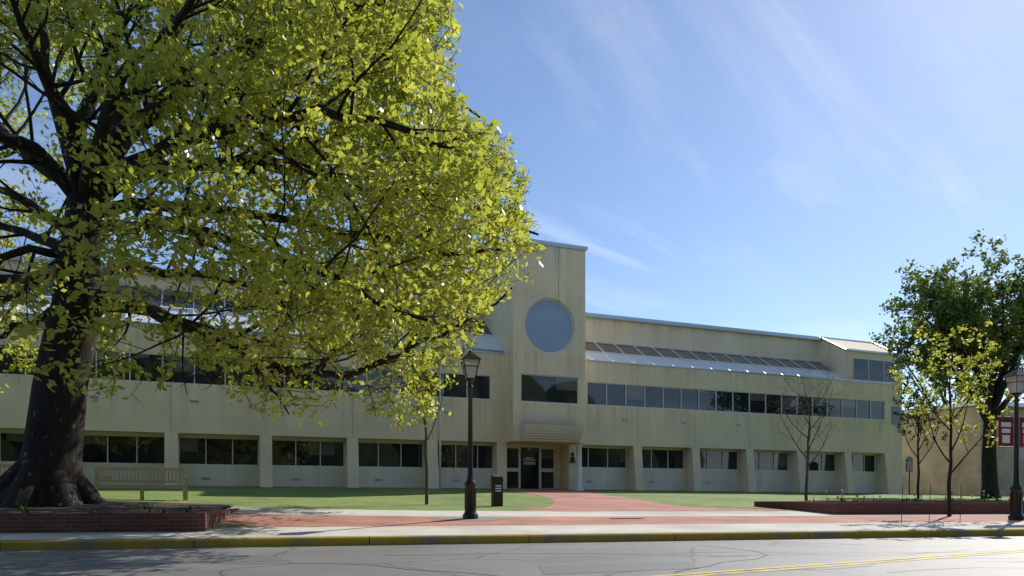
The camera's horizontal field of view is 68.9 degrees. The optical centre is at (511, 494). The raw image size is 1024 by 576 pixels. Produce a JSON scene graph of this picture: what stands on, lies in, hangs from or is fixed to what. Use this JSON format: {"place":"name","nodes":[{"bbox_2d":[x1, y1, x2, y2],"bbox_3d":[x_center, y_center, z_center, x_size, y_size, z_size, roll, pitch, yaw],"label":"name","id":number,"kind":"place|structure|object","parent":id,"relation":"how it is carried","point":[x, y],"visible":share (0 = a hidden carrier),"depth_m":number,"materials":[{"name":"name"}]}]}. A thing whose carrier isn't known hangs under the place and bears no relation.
{"place":"outdoors","nodes":[
{"label":"outdoors","id":0,"kind":"place"},
{"bbox_2d":[0,501,231,513],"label":"planter soil","id":1,"kind":"structure","parent":0,"point":[122,507],"depth_m":16.59,"materials":[{"name":"brown soil"}]},
{"bbox_2d":[15,502,191,513],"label":"tulip sprouts","id":2,"kind":"object","parent":1,"relation":"on","point":[89,510],"visible":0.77,"depth_m":14.96,"materials":[{"name":"green plant"}]},
{"bbox_2d":[0,0,545,507],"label":"tree","id":3,"kind":"object","parent":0,"point":[407,86],"depth_m":14.12,"materials":[{"name":"green plant"}]},
{"bbox_2d":[0,536,1023,575],"bbox_3d":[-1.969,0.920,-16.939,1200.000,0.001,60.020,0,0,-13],"label":"road","id":4,"kind":"structure","parent":0,"point":[438,559],"depth_m":10.81,"materials":[{"name":"grey asphalt"}]},
{"bbox_2d":[0,529,1023,550],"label":"kerb","id":5,"kind":"structure","parent":4,"relation":"on","point":[259,542],"depth_m":14.07,"materials":[{"name":"yellow concrete"}]},
{"bbox_2d":[160,545,1023,575],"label":"road patches","id":6,"kind":"object","parent":4,"relation":"on","point":[593,568],"visible":1,"depth_m":9.70,"materials":[{"name":"grey asphalt"}]},
{"bbox_2d":[654,549,1023,575],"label":"road centre line","id":7,"kind":"object","parent":4,"relation":"on","point":[837,563],"depth_m":9.83,"materials":[{"name":"yellow paint"}]},
{"bbox_2d":[0,486,1023,540],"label":"lawn","id":8,"kind":"structure","parent":0,"point":[373,499],"depth_m":28.42,"materials":[{"name":"green plant"}]},
{"bbox_2d":[0,464,11,475],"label":"bench","id":9,"kind":"object","parent":8,"relation":"on","point":[5,466],"visible":0.09,"depth_m":19.78,"materials":[{"name":"brown wood"}]},
{"bbox_2d":[95,467,187,499],"bbox_3d":[-10.407,-0.312,21.008,2.330,0.920,0.550,0,0,-30],"label":"bench","id":10,"kind":"object","parent":8,"relation":"on","point":[184,486],"visible":0.97,"depth_m":21.11,"materials":[{"name":"brown wood"}]},
{"bbox_2d":[0,255,507,488],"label":"building wing","id":11,"kind":"structure","parent":8,"relation":"on","point":[209,436],"depth_m":35.85,"materials":[{"name":"beige concrete"}]},
{"bbox_2d":[438,353,440,487],"bbox_3d":[-3.730,-3.770,38.721,0.160,7.380,0.125,0,0,-22],"label":"downspout","id":12,"kind":"object","parent":11,"relation":"attached to","point":[439,431],"visible":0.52,"depth_m":38.67,"materials":[{"name":"white paint"}]},
{"bbox_2d":[397,310,463,504],"bbox_3d":[-2.625,-2.911,23.812,2.271,6.832,2.412,0,0,0],"label":"young tree","id":13,"kind":"object","parent":8,"relation":"on","point":[426,476],"depth_m":23.71,"materials":[{"name":"green plant"}]},
{"bbox_2d":[460,350,480,518],"bbox_3d":[-1.005,-1.395,18.031,0.470,4.250,0.470,0,0,-12],"label":"lamp post","id":14,"kind":"object","parent":8,"relation":"on","point":[470,370],"visible":0.98,"depth_m":17.94,"materials":[{"name":"black metal"}]},
{"bbox_2d":[93,485,882,493],"bbox_3d":[-9.251,-0.258,36.554,78.900,0.414,1.470,0,0,-22],"label":"gravel bed","id":15,"kind":"object","parent":8,"relation":"on","point":[456,488],"visible":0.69,"depth_m":38.07,"materials":[{"name":"beige gravel"}]},
{"bbox_2d":[490,474,503,505],"bbox_3d":[-0.472,-0.106,23.579,0.360,1.120,0.240,0,0,-24],"label":"trash can","id":16,"kind":"object","parent":8,"relation":"on","point":[496,480],"visible":0.93,"depth_m":23.50,"materials":[{"name":"brown metal"}]},
{"bbox_2d":[582,312,893,493],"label":"building wing","id":17,"kind":"structure","parent":8,"relation":"on","point":[671,405],"depth_m":46.52,"materials":[{"name":"beige concrete"}]},
{"bbox_2d":[767,363,845,500],"bbox_3d":[10.937,-2.222,27.634,2.837,5.560,3.057,0,0,29],"label":"bare tree","id":18,"kind":"object","parent":8,"relation":"on","point":[807,465],"visible":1,"depth_m":27.70,"materials":[{"name":"brown plant"}]},
{"bbox_2d":[818,336,902,493],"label":"building","id":19,"kind":"structure","parent":8,"relation":"on","point":[859,360],"depth_m":51.42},
{"bbox_2d":[754,501,1023,513],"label":"planter wall","id":20,"kind":"structure","parent":8,"relation":"on","point":[908,507],"depth_m":22.28,"materials":[{"name":"brick"}]},
{"bbox_2d":[906,457,912,494],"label":"sign","id":21,"kind":"object","parent":8,"relation":"on","point":[909,464],"visible":0.93,"depth_m":47.20,"materials":[{"name":"black metal"}]},
{"bbox_2d":[889,364,959,498],"bbox_3d":[20.302,-3.088,37.292,3.070,6.953,3.138,0,0,0],"label":"tree","id":22,"kind":"object","parent":8,"relation":"on","point":[914,403],"depth_m":37.18,"materials":[{"name":"green plant"}]},
{"bbox_2d":[869,229,1023,497],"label":"tree","id":23,"kind":"object","parent":8,"relation":"on","point":[950,305],"depth_m":40.82,"materials":[{"name":"green plant"}]},
{"bbox_2d":[891,327,1023,405],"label":"tree","id":24,"kind":"object","parent":8,"relation":"on","point":[915,377],"visible":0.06,"depth_m":60.94,"materials":[{"name":"green plant"}]},
{"bbox_2d":[891,314,1023,404],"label":"tree leaves","id":25,"kind":"object","parent":24,"relation":"on","point":[947,401],"visible":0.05,"depth_m":61.27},
{"bbox_2d":[902,400,1023,495],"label":"building","id":26,"kind":"structure","parent":8,"relation":"on","point":[934,469],"depth_m":56.34,"materials":[{"name":"beige brick"}]},
{"bbox_2d":[997,366,1023,519],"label":"lamp post","id":27,"kind":"object","parent":8,"relation":"on","point":[1008,432],"visible":0.98,"depth_m":19.87,"materials":[{"name":"black metal"},{"name":"glass"}]},
{"bbox_2d":[0,521,1023,539],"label":"sidewalk","id":28,"kind":"structure","parent":0,"point":[237,532],"depth_m":15.29,"materials":[{"name":"concrete"}]},
{"bbox_2d":[0,508,240,540],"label":"brick planter wall","id":29,"kind":"structure","parent":28,"relation":"on","point":[100,522],"depth_m":13.95,"materials":[{"name":"brick"}]},
{"bbox_2d":[219,513,1023,527],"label":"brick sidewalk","id":30,"kind":"structure","parent":28,"relation":"on","point":[269,520],"depth_m":17.84,"materials":[{"name":"red brick"}]},
{"bbox_2d":[426,517,510,520],"bbox_3d":[-0.984,0.572,17.940,2.133,0.070,1.254,0,0,-13],"label":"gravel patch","id":31,"kind":"object","parent":30,"relation":"on","point":[478,519],"visible":0.86,"depth_m":17.90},
{"bbox_2d":[901,485,961,523],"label":"posts","id":32,"kind":"object","parent":28,"relation":"on","point":[929,504],"visible":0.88,"depth_m":18.43,"materials":[{"name":"black"}]},
{"bbox_2d":[0,0,1023,409],"label":"sky","id":33,"kind":"structure","parent":0,"point":[762,165],"materials":[{"name":"blue"}]},
{"bbox_2d":[259,531,772,544],"bbox_3d":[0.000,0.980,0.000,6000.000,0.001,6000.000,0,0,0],"label":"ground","id":34,"kind":"structure","parent":0,"point":[430,535],"depth_m":17.60,"materials":[{"name":"grey concrete"}]},
{"bbox_2d":[469,238,587,489],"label":"building entrance tower","id":35,"kind":"structure","parent":0,"point":[537,327],"depth_m":40.06,"materials":[{"name":"beige concrete"}]},
{"bbox_2d":[520,423,583,441],"bbox_3d":[2.116,-3.267,39.453,3.390,0.854,0.720,0,0,-22],"label":"entrance canopy","id":36,"kind":"object","parent":35,"relation":"attached to","point":[551,433],"visible":1,"depth_m":39.20,"materials":[{"name":"beige metal"}]},
{"bbox_2d":[570,452,575,462],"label":"entrance bust","id":37,"kind":"object","parent":35,"relation":"attached to","point":[572,458],"visible":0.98,"depth_m":41.52,"materials":[{"name":"brown metal"}]},
{"bbox_2d":[574,443,583,490],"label":"entrance column","id":38,"kind":"structure","parent":35,"relation":"attached to","point":[578,466],"depth_m":40.79,"materials":[{"name":"white paint"}]},
{"bbox_2d":[219,507,1023,516],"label":"sidewalk","id":39,"kind":"structure","parent":0,"point":[259,510],"depth_m":20.17,"materials":[{"name":"concrete"}]},
{"bbox_2d":[507,488,799,510],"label":"entrance path","id":40,"kind":"structure","parent":0,"point":[568,500],"depth_m":25.67,"materials":[{"name":"brick"}]},
{"bbox_2d":[806,490,1009,501],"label":"tulips","id":41,"kind":"object","parent":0,"point":[921,500],"visible":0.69,"depth_m":25.06,"materials":[{"name":"green plant"}]},
{"bbox_2d":[889,321,1020,516],"bbox_3d":[12.521,-2.121,21.342,3.385,5.871,2.951,0,0,0],"label":"planter tree","id":42,"kind":"object","parent":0,"point":[967,383],"depth_m":21.18,"materials":[{"name":"green plant"}]}
]}

